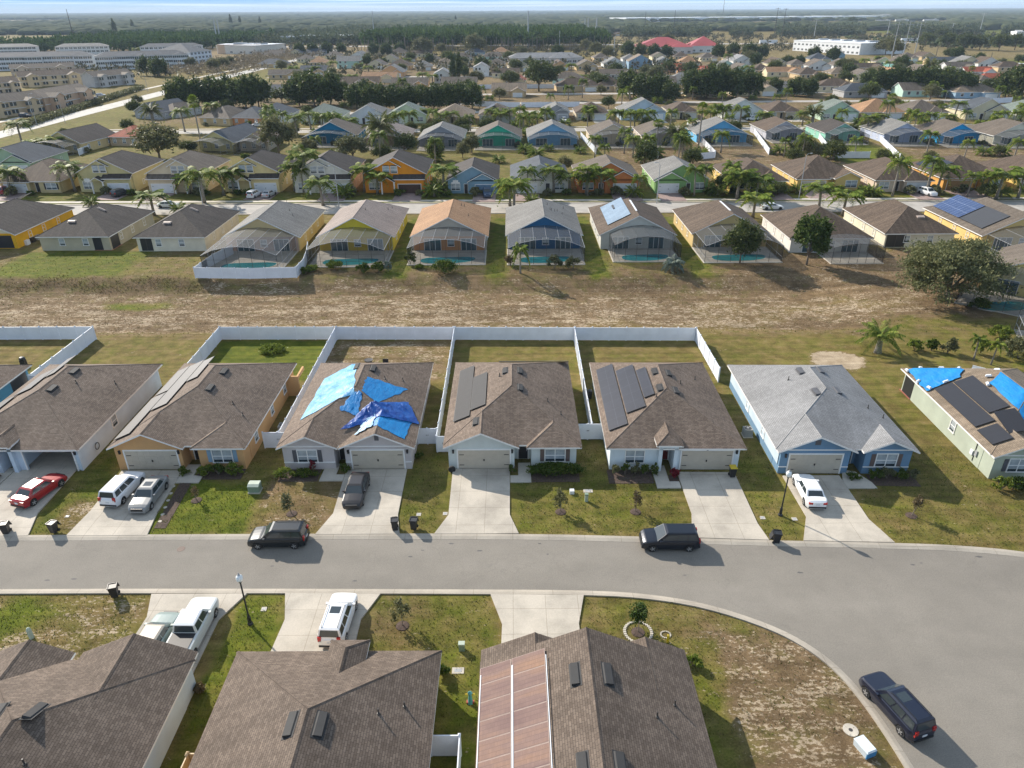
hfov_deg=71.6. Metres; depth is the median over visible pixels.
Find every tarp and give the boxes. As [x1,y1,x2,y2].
[300,364,355,419]
[340,390,361,415]
[340,401,418,429]
[354,414,374,434]
[362,377,407,401]
[373,416,411,438]
[909,368,963,390]
[990,372,1023,418]
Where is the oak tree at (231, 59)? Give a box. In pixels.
[225,55,235,62]
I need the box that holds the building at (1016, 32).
[1011,30,1023,34]
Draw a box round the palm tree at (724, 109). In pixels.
[717,107,728,119]
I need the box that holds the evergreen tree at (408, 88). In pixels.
[396,81,417,104]
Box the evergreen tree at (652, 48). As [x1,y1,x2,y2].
[646,43,660,55]
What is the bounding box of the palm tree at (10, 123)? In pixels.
[2,118,33,141]
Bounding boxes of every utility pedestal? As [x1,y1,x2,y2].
[26,627,33,639]
[458,641,464,651]
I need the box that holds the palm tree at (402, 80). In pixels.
[396,77,407,86]
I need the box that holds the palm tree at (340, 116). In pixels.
[325,114,342,121]
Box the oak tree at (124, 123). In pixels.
[119,118,135,128]
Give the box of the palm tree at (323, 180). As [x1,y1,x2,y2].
[302,175,335,205]
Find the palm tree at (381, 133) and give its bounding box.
[368,128,388,156]
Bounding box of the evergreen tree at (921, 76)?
[904,64,936,85]
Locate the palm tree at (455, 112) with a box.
[442,110,459,123]
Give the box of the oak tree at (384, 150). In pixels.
[369,141,392,156]
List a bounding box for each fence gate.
[261,431,283,447]
[417,427,436,443]
[436,436,447,451]
[578,423,602,439]
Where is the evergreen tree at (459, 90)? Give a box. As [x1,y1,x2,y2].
[444,77,471,106]
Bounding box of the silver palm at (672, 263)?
[661,254,684,275]
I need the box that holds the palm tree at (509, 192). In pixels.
[491,176,527,205]
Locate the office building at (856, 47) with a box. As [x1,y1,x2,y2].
[792,38,905,54]
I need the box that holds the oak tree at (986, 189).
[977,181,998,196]
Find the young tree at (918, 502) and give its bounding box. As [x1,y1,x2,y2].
[905,494,923,518]
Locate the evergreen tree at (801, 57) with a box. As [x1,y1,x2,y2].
[795,53,805,62]
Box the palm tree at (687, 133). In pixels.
[679,130,690,135]
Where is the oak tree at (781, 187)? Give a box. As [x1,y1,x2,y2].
[772,180,788,194]
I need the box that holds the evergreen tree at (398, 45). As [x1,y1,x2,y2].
[392,41,404,48]
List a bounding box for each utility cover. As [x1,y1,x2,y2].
[452,667,463,673]
[583,489,592,492]
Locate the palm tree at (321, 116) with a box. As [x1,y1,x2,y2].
[312,112,326,125]
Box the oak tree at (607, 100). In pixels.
[600,94,615,108]
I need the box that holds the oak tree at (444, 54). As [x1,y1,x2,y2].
[440,50,450,57]
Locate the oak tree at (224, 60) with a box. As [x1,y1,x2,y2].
[217,57,230,66]
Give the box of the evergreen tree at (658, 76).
[646,69,671,99]
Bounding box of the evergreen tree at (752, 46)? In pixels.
[741,41,758,53]
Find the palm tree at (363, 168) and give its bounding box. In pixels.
[348,162,377,191]
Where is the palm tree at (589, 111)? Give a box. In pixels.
[581,108,593,126]
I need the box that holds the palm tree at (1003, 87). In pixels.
[994,85,1006,97]
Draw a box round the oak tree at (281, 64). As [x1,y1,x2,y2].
[274,60,286,68]
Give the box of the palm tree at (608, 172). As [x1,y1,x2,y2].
[586,168,617,194]
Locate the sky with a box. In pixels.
[0,0,1023,12]
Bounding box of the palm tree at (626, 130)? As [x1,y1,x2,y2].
[616,126,632,153]
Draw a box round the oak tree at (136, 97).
[130,94,143,102]
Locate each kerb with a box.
[0,533,1023,556]
[0,589,913,767]
[55,200,1023,204]
[73,210,1023,215]
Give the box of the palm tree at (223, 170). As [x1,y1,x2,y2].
[202,166,234,195]
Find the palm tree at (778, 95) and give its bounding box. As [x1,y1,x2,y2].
[772,94,780,100]
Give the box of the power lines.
[778,10,981,31]
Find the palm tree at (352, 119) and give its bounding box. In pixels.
[341,116,359,124]
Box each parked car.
[0,186,6,193]
[9,473,67,508]
[18,113,31,116]
[97,471,145,506]
[110,188,125,196]
[128,475,168,512]
[139,611,179,641]
[156,200,179,207]
[246,189,261,197]
[247,520,309,549]
[261,190,276,197]
[317,593,357,647]
[342,472,369,508]
[482,187,491,196]
[639,523,700,551]
[746,116,758,120]
[760,202,783,209]
[792,473,827,508]
[859,671,936,743]
[917,186,937,195]
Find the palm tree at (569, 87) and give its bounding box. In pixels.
[563,84,574,99]
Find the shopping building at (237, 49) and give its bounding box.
[216,43,284,53]
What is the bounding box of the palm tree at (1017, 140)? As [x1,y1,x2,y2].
[1006,137,1023,155]
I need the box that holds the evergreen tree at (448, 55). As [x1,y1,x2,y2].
[444,51,456,60]
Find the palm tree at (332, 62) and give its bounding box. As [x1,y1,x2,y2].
[326,61,338,65]
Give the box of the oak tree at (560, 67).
[556,64,565,71]
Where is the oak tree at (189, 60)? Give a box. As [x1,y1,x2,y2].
[183,55,197,65]
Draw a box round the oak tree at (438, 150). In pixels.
[423,135,444,155]
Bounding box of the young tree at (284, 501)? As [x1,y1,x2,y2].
[280,489,296,516]
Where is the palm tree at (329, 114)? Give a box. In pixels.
[325,110,339,121]
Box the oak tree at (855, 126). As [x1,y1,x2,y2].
[850,124,859,130]
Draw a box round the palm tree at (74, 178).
[68,167,81,180]
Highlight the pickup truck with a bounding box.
[166,597,218,651]
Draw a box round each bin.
[0,520,11,533]
[45,519,61,533]
[106,581,119,597]
[390,516,398,530]
[409,516,418,529]
[448,466,455,472]
[728,464,737,476]
[769,529,782,543]
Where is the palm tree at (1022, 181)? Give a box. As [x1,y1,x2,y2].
[1003,166,1023,198]
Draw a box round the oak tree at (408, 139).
[391,130,418,150]
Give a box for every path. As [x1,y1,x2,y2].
[0,468,13,483]
[175,464,202,483]
[319,464,344,481]
[510,463,530,482]
[651,465,680,488]
[842,470,876,488]
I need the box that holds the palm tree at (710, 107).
[706,104,721,117]
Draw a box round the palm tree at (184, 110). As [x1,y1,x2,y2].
[169,106,192,131]
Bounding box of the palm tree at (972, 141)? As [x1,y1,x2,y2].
[959,139,976,156]
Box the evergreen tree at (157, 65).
[146,55,169,76]
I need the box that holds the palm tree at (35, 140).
[22,137,49,144]
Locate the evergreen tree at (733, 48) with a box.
[725,42,740,53]
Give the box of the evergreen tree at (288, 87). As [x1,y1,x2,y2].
[279,71,309,105]
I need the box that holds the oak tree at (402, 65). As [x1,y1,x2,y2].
[398,63,407,68]
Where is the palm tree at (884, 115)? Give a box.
[871,113,890,120]
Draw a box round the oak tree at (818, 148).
[800,139,824,155]
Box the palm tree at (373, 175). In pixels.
[363,171,392,193]
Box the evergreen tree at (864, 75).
[856,68,874,82]
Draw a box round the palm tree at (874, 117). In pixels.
[857,114,881,125]
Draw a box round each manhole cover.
[177,546,184,551]
[843,723,858,736]
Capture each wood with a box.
[0,27,274,51]
[254,23,429,44]
[589,21,1023,36]
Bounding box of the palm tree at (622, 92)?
[616,90,629,103]
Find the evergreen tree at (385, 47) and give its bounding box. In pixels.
[379,41,393,55]
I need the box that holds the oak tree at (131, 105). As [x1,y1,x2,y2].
[121,98,141,110]
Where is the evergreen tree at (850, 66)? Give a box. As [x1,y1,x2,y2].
[840,61,859,71]
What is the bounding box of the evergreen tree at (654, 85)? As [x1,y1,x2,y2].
[642,76,667,100]
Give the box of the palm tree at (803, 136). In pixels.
[793,132,814,150]
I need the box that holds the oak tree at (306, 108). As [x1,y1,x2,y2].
[300,105,311,111]
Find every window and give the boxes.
[45,183,57,189]
[58,238,65,245]
[81,238,89,245]
[82,178,93,188]
[91,165,99,172]
[99,165,106,172]
[110,413,118,428]
[155,239,162,246]
[170,166,177,172]
[177,166,184,172]
[178,239,184,245]
[191,182,199,188]
[210,450,234,462]
[228,178,237,188]
[236,239,254,250]
[238,164,245,172]
[246,165,253,171]
[254,430,259,443]
[260,240,267,246]
[270,405,274,416]
[273,239,289,250]
[283,383,286,395]
[296,449,318,462]
[298,183,308,189]
[310,166,316,172]
[315,137,326,143]
[317,166,324,172]
[330,239,348,250]
[354,239,361,246]
[367,239,383,250]
[369,179,380,189]
[382,165,389,172]
[390,165,397,172]
[424,239,440,250]
[447,239,454,246]
[448,139,456,146]
[451,179,460,190]
[461,238,476,249]
[482,139,492,145]
[505,139,514,145]
[519,237,535,248]
[536,138,546,144]
[542,238,548,244]
[544,449,565,461]
[555,182,564,189]
[555,237,570,248]
[560,138,570,144]
[582,182,593,189]
[598,137,607,143]
[611,237,628,248]
[624,450,644,463]
[635,237,641,244]
[648,237,663,247]
[663,136,670,142]
[695,182,703,189]
[703,235,721,246]
[704,135,715,141]
[729,135,739,141]
[771,132,779,138]
[789,132,797,138]
[801,241,815,252]
[828,240,835,247]
[840,240,859,251]
[845,180,857,186]
[847,134,854,140]
[873,453,898,467]
[879,182,889,188]
[889,135,899,141]
[903,235,910,242]
[909,135,918,141]
[926,235,933,242]
[942,136,953,143]
[948,419,956,433]
[964,136,973,140]
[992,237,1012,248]
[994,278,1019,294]
[999,137,1011,143]
[1005,458,1023,472]
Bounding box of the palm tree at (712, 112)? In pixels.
[703,109,716,119]
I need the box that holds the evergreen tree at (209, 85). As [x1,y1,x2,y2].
[200,75,222,107]
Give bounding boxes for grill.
[18,356,27,363]
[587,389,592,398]
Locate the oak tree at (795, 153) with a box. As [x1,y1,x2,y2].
[784,146,806,159]
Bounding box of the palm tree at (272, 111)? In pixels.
[258,108,276,115]
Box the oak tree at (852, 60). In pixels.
[844,58,858,64]
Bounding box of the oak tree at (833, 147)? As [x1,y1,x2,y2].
[825,138,849,160]
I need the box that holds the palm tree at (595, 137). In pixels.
[585,134,603,157]
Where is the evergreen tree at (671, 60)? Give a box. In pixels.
[666,57,677,62]
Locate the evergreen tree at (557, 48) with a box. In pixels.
[550,43,563,51]
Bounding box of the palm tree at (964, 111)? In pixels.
[959,109,973,123]
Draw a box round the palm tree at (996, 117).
[989,115,1003,120]
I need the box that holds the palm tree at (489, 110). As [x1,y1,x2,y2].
[483,107,499,117]
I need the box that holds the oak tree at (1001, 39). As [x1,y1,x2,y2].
[987,32,1015,50]
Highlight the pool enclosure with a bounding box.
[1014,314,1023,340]
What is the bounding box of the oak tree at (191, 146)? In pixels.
[178,139,198,149]
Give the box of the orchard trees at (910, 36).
[838,34,1023,47]
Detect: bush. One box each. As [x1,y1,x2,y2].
[3,185,17,195]
[26,190,35,194]
[100,186,111,193]
[125,189,136,194]
[177,465,190,476]
[192,187,210,195]
[193,681,205,693]
[196,464,213,475]
[198,189,210,194]
[208,461,224,473]
[223,461,243,475]
[233,189,242,193]
[240,153,249,158]
[256,342,287,354]
[272,466,295,478]
[300,267,310,273]
[306,264,318,270]
[309,461,315,471]
[325,259,345,268]
[339,463,351,472]
[346,185,356,195]
[355,262,369,273]
[370,261,384,271]
[384,261,391,270]
[393,188,406,195]
[403,249,416,263]
[415,189,423,195]
[415,263,424,268]
[415,452,423,457]
[428,258,459,273]
[439,664,450,675]
[442,191,452,195]
[470,187,482,195]
[504,254,517,264]
[509,464,516,471]
[542,188,551,195]
[546,254,563,268]
[560,188,571,194]
[565,255,581,268]
[588,188,604,195]
[610,186,625,194]
[611,464,620,473]
[621,461,629,473]
[630,461,640,472]
[640,464,649,473]
[650,462,658,474]
[669,467,680,477]
[678,186,691,195]
[682,113,690,119]
[686,653,704,668]
[702,187,716,193]
[705,138,714,143]
[731,187,740,193]
[830,136,842,141]
[830,185,845,190]
[846,471,862,480]
[868,468,884,478]
[881,466,896,477]
[894,467,908,479]
[903,185,916,193]
[904,468,920,478]
[906,338,925,350]
[925,138,934,143]
[925,338,939,350]
[929,184,946,194]
[939,337,959,352]
[950,186,962,192]
[959,184,973,191]
[967,296,992,307]
[972,335,993,352]
[976,140,989,144]
[987,324,1016,338]
[990,476,1015,489]
[1002,335,1023,361]
[1006,476,1023,490]
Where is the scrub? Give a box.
[0,274,219,297]
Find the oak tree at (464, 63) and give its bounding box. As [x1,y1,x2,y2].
[455,60,469,68]
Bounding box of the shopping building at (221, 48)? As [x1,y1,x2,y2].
[217,42,258,53]
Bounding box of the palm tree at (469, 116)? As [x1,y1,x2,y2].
[463,113,475,130]
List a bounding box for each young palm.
[968,333,988,359]
[987,338,1007,364]
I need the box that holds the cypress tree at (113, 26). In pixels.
[110,18,116,32]
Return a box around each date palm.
[138,101,164,123]
[360,109,394,151]
[660,121,691,149]
[799,103,825,122]
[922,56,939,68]
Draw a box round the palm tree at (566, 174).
[554,170,584,188]
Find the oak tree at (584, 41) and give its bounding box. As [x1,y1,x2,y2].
[579,38,591,50]
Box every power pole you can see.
[527,11,528,47]
[891,21,902,57]
[903,21,914,52]
[914,20,925,52]
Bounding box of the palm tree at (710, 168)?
[702,164,715,192]
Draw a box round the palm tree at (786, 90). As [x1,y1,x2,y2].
[782,88,793,102]
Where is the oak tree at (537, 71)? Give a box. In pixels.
[522,55,562,91]
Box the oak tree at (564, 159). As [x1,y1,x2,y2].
[558,154,573,167]
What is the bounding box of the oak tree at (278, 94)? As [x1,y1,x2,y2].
[270,87,286,100]
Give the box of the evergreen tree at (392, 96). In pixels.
[379,83,405,107]
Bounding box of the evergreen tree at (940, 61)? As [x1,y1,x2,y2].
[936,58,950,64]
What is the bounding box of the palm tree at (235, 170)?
[215,167,245,192]
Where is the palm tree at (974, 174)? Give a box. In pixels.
[962,170,983,196]
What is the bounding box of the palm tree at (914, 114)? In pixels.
[907,111,923,126]
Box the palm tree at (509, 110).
[499,107,518,123]
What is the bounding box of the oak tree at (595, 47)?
[588,41,603,54]
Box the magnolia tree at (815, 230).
[792,212,836,264]
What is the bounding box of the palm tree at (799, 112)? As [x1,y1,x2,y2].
[792,110,815,124]
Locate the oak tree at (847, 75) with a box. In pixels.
[838,70,855,80]
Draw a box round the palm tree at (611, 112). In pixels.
[606,109,624,122]
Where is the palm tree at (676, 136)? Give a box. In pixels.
[670,132,689,157]
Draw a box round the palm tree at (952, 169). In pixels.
[924,164,964,185]
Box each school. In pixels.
[635,37,692,53]
[687,36,717,51]
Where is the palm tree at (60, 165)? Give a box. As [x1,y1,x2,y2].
[49,160,84,191]
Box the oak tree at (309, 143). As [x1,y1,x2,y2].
[299,138,317,150]
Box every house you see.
[0,141,69,173]
[0,158,88,192]
[0,192,74,248]
[0,355,162,472]
[0,364,31,401]
[0,633,198,767]
[35,203,154,250]
[38,123,114,155]
[75,150,164,193]
[106,356,303,469]
[108,125,144,145]
[132,203,239,250]
[133,98,181,119]
[144,150,230,193]
[168,101,201,117]
[187,122,259,154]
[188,639,442,767]
[198,105,244,125]
[200,200,325,267]
[224,149,298,191]
[232,106,267,124]
[232,130,280,154]
[257,59,290,67]
[259,102,299,122]
[262,51,284,58]
[268,69,302,79]
[270,84,282,96]
[276,362,433,468]
[289,49,307,54]
[291,150,365,193]
[297,54,314,62]
[300,65,327,75]
[301,103,350,123]
[301,118,366,147]
[306,48,329,55]
[306,199,408,267]
[309,56,329,65]
[324,50,343,58]
[336,56,362,68]
[340,76,381,84]
[349,102,391,123]
[351,50,365,56]
[361,72,399,82]
[362,149,433,193]
[364,121,415,149]
[366,48,386,54]
[368,58,388,68]
[380,64,406,76]
[384,54,398,62]
[384,84,417,88]
[387,101,429,122]
[388,58,413,69]
[391,77,429,86]
[393,47,408,55]
[402,55,416,61]
[407,198,490,265]
[411,50,432,56]
[414,60,432,70]
[417,121,467,150]
[434,67,448,82]
[436,58,449,67]
[436,103,475,122]
[440,76,477,83]
[443,361,582,468]
[446,157,499,193]
[456,52,472,60]
[465,48,485,54]
[473,62,489,75]
[474,120,522,149]
[475,627,716,767]
[478,103,515,122]
[482,52,503,59]
[490,58,505,67]
[491,68,519,77]
[491,83,526,96]
[494,47,508,54]
[502,72,526,82]
[505,198,584,264]
[507,59,529,70]
[510,155,569,193]
[526,119,578,149]
[541,101,569,119]
[551,59,569,70]
[553,72,583,83]
[554,78,598,91]
[571,154,641,192]
[572,101,608,119]
[574,59,596,70]
[585,119,635,147]
[588,197,681,261]
[589,362,746,470]
[591,53,608,60]
[597,76,625,91]
[599,69,636,78]
[600,56,625,67]
[615,97,666,119]
[621,54,632,62]
[626,54,651,68]
[632,120,673,147]
[641,155,710,192]
[645,76,676,82]
[649,51,665,59]
[652,56,666,64]
[661,101,697,118]
[671,51,687,59]
[672,72,686,82]
[672,200,783,262]
[676,66,706,72]
[677,55,701,65]
[683,88,723,97]
[685,116,753,146]
[695,52,717,61]
[711,157,788,191]
[716,59,732,65]
[717,97,764,118]
[726,54,751,64]
[727,365,919,473]
[728,81,777,95]
[730,62,755,71]
[749,116,809,142]
[755,63,766,72]
[758,100,799,118]
[760,204,885,263]
[761,57,786,66]
[762,66,800,76]
[771,155,862,189]
[777,81,813,94]
[785,59,804,67]
[789,67,817,78]
[803,58,830,70]
[805,118,869,144]
[806,53,830,62]
[807,98,859,119]
[818,78,849,91]
[822,67,843,77]
[828,58,840,68]
[832,83,888,97]
[842,199,958,247]
[843,157,934,191]
[846,68,867,81]
[850,98,905,119]
[852,63,882,69]
[859,118,935,146]
[868,56,888,65]
[883,56,914,66]
[890,82,943,96]
[893,52,918,61]
[895,99,950,119]
[899,368,1023,478]
[906,64,930,69]
[907,154,1006,189]
[913,51,935,59]
[915,119,992,147]
[922,195,1023,252]
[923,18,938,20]
[923,57,956,64]
[939,62,974,68]
[943,83,1001,98]
[945,96,1010,119]
[950,55,978,63]
[954,243,1023,317]
[963,66,996,73]
[968,118,1023,147]
[971,73,990,82]
[974,56,999,65]
[977,154,1023,189]
[981,73,999,77]
[989,61,1022,71]
[1002,100,1023,119]
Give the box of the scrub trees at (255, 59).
[145,47,332,75]
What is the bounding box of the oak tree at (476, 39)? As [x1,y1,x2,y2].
[462,32,487,49]
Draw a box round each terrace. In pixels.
[0,76,21,92]
[0,90,44,117]
[8,62,74,76]
[15,68,85,87]
[29,83,96,111]
[80,68,135,87]
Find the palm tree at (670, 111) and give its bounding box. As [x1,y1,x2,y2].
[664,108,678,123]
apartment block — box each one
[0,43,39,51]
[0,51,96,70]
[55,43,109,54]
[94,50,188,69]
[140,43,202,50]
[159,43,211,63]
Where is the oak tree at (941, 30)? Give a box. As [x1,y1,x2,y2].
[936,27,951,34]
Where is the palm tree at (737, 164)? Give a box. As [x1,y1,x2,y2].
[721,160,742,192]
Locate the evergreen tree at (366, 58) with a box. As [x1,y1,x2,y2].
[362,53,371,63]
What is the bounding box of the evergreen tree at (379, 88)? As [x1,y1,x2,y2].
[370,80,391,106]
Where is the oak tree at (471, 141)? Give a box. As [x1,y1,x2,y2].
[462,133,482,152]
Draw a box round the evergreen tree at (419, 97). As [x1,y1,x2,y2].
[410,81,429,107]
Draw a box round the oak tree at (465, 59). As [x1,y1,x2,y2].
[460,56,468,62]
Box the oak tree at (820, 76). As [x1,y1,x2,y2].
[814,71,832,80]
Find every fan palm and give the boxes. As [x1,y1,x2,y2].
[186,94,200,139]
[651,119,664,145]
[695,102,708,147]
[886,93,898,113]
[938,103,948,119]
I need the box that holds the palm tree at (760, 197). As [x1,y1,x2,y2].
[735,191,775,217]
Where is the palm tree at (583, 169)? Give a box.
[570,163,603,194]
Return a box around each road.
[0,50,333,137]
[0,539,1023,767]
[62,201,1023,213]
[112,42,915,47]
[113,127,860,133]
[268,75,670,77]
[350,110,613,113]
[419,99,1021,104]
[482,90,1003,94]
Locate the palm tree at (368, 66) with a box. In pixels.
[362,65,373,71]
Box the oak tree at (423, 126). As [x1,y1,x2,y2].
[417,123,432,132]
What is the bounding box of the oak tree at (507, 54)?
[502,51,513,57]
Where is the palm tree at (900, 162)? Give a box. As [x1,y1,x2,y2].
[883,156,913,196]
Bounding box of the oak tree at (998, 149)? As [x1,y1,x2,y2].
[993,144,1007,155]
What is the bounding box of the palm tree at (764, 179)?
[740,173,776,199]
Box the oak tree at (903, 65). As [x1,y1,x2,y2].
[890,61,905,68]
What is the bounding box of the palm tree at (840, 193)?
[826,188,866,216]
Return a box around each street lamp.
[236,573,252,625]
[328,165,339,208]
[654,162,659,203]
[778,470,791,516]
[798,153,812,197]
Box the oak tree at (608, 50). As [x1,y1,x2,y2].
[601,45,614,55]
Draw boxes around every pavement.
[0,64,257,122]
[0,197,1023,203]
[109,124,971,129]
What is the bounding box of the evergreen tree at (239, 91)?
[221,73,262,108]
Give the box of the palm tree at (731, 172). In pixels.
[720,167,758,198]
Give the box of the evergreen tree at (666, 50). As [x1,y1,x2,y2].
[660,44,673,57]
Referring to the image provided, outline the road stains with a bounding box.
[44,543,981,580]
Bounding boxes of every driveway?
[0,193,25,200]
[0,465,76,535]
[66,470,180,535]
[97,193,128,199]
[136,593,246,673]
[137,193,174,200]
[243,192,278,199]
[271,593,379,650]
[316,469,406,533]
[317,193,347,200]
[392,193,421,200]
[434,468,518,533]
[472,194,495,201]
[491,594,583,642]
[515,193,539,200]
[611,193,642,200]
[656,193,686,200]
[678,472,768,539]
[725,119,747,121]
[770,192,794,199]
[782,475,894,542]
[786,119,801,121]
[799,190,835,197]
[904,192,945,199]
[944,190,991,197]
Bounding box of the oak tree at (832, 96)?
[825,93,838,100]
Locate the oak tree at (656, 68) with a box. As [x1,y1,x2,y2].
[646,64,668,75]
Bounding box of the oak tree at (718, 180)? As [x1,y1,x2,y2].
[711,170,748,192]
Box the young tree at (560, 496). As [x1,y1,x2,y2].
[553,488,567,514]
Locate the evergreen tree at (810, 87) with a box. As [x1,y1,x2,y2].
[798,77,820,96]
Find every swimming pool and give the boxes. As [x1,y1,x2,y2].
[218,262,278,267]
[321,258,380,265]
[418,257,477,263]
[517,256,574,263]
[620,254,668,260]
[710,254,767,260]
[974,301,1023,311]
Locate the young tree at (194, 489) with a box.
[190,486,201,503]
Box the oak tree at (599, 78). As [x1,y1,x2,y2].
[592,74,611,82]
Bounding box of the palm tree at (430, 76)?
[426,74,438,83]
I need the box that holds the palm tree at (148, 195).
[131,189,172,215]
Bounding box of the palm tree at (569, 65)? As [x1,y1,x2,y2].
[565,63,577,71]
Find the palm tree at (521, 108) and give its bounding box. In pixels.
[512,104,527,127]
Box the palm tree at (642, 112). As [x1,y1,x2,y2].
[633,109,650,120]
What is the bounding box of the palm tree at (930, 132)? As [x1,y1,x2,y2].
[919,128,940,151]
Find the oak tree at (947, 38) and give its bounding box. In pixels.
[938,31,959,48]
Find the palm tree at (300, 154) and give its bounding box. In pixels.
[283,146,320,172]
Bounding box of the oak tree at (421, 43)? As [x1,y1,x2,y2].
[411,35,433,49]
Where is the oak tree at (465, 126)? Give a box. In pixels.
[459,123,469,131]
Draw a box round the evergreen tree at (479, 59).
[473,55,491,68]
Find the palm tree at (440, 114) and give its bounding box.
[432,111,449,120]
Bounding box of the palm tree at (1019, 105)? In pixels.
[1014,102,1023,121]
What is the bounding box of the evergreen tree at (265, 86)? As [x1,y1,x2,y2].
[241,72,275,106]
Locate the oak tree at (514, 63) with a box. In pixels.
[508,58,523,67]
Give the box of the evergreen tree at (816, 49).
[805,45,822,55]
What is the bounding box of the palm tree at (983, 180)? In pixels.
[972,171,994,194]
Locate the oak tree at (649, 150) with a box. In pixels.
[631,138,660,163]
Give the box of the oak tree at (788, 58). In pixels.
[781,54,794,61]
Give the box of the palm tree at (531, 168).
[517,164,539,195]
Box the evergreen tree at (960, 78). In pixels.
[945,67,976,88]
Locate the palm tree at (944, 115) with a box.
[938,113,959,121]
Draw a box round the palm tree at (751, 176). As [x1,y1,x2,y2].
[728,171,764,199]
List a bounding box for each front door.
[34,182,40,191]
[193,450,198,459]
[339,448,345,459]
[464,184,467,192]
[517,446,528,458]
[662,450,668,459]
[895,181,899,190]
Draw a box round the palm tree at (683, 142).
[673,136,693,158]
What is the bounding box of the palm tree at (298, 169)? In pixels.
[290,165,310,192]
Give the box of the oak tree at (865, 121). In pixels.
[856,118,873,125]
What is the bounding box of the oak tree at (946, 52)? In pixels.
[942,47,953,55]
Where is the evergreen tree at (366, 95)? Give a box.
[357,83,378,106]
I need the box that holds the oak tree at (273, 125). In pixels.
[252,111,299,152]
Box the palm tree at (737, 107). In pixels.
[732,104,751,122]
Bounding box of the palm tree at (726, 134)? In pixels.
[712,129,730,152]
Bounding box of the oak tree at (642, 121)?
[636,117,651,124]
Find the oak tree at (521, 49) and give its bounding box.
[516,45,526,52]
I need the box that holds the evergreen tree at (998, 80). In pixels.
[991,64,1021,96]
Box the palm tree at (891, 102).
[879,99,895,118]
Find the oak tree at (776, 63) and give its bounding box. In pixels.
[767,59,783,66]
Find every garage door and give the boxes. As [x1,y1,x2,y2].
[3,183,27,192]
[8,165,27,173]
[107,183,129,188]
[122,450,180,469]
[151,184,173,192]
[254,183,276,191]
[325,184,345,192]
[350,449,405,468]
[382,79,390,82]
[398,184,421,192]
[456,449,510,468]
[475,184,493,193]
[499,117,512,122]
[513,93,521,96]
[516,183,536,192]
[558,114,567,119]
[585,87,596,91]
[594,114,605,119]
[613,183,636,192]
[649,114,662,119]
[658,183,678,192]
[678,450,734,469]
[685,113,696,118]
[728,113,739,118]
[762,91,774,95]
[785,453,844,473]
[786,113,798,118]
[801,181,825,189]
[842,114,856,119]
[872,93,884,97]
[885,113,901,118]
[906,182,927,191]
[945,180,971,189]
[985,94,997,97]
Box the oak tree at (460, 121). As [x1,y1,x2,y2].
[452,116,471,127]
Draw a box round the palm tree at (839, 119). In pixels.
[835,117,843,121]
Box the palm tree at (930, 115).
[923,111,939,120]
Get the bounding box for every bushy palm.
[81,194,99,207]
[168,200,185,212]
[330,182,356,194]
[334,186,355,198]
[339,101,347,107]
[420,181,444,198]
[426,151,444,162]
[430,177,451,192]
[484,94,494,100]
[490,153,505,163]
[510,119,522,126]
[515,142,535,153]
[518,125,526,135]
[522,192,539,202]
[525,145,547,157]
[526,119,536,126]
[543,143,555,151]
[558,118,571,125]
[573,145,586,154]
[624,185,644,197]
[634,156,647,163]
[647,145,666,157]
[652,96,663,103]
[694,145,709,152]
[703,180,729,196]
[748,183,776,197]
[769,143,789,155]
[787,181,806,193]
[821,147,841,160]
[849,117,865,126]
[857,184,872,196]
[859,183,885,197]
[888,150,902,158]
[972,145,993,156]
[988,185,1013,198]
[991,144,1012,156]
[1012,95,1022,101]
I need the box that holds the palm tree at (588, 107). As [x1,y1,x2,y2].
[581,104,597,115]
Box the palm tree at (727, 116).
[723,113,735,124]
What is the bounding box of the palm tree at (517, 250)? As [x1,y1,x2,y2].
[510,242,530,273]
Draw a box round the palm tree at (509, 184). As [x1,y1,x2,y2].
[496,178,533,206]
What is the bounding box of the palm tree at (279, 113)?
[276,110,287,121]
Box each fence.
[0,326,96,379]
[77,145,89,155]
[181,753,190,767]
[186,751,193,759]
[187,326,333,362]
[193,241,308,278]
[278,326,336,431]
[336,326,453,339]
[431,733,461,767]
[435,327,454,451]
[454,326,573,340]
[475,101,519,106]
[480,84,553,88]
[521,101,579,106]
[574,327,592,423]
[575,326,696,340]
[580,132,595,153]
[687,122,715,154]
[695,328,720,381]
[701,152,714,158]
[754,128,769,154]
[811,122,832,157]
[836,151,870,157]
[880,136,900,157]
[956,97,1012,102]
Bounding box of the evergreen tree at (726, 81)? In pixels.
[710,60,743,97]
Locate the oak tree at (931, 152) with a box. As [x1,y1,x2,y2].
[922,149,936,157]
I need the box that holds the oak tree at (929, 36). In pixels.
[918,31,938,45]
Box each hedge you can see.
[16,84,145,127]
[290,467,318,477]
[526,460,586,476]
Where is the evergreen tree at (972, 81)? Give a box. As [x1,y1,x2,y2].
[956,70,983,87]
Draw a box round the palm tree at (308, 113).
[298,110,318,128]
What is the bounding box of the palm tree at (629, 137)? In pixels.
[623,133,641,157]
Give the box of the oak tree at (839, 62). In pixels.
[832,57,846,66]
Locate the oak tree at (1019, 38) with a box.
[1010,32,1023,49]
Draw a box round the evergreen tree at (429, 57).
[423,53,434,62]
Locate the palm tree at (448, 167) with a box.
[425,162,460,190]
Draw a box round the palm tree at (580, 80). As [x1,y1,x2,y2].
[578,78,588,97]
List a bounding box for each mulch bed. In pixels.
[154,483,190,528]
[196,469,245,479]
[277,469,321,481]
[531,471,579,481]
[607,470,654,483]
[668,475,678,480]
[866,474,920,486]
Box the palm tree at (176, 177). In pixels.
[171,173,204,193]
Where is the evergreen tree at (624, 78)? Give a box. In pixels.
[612,64,641,96]

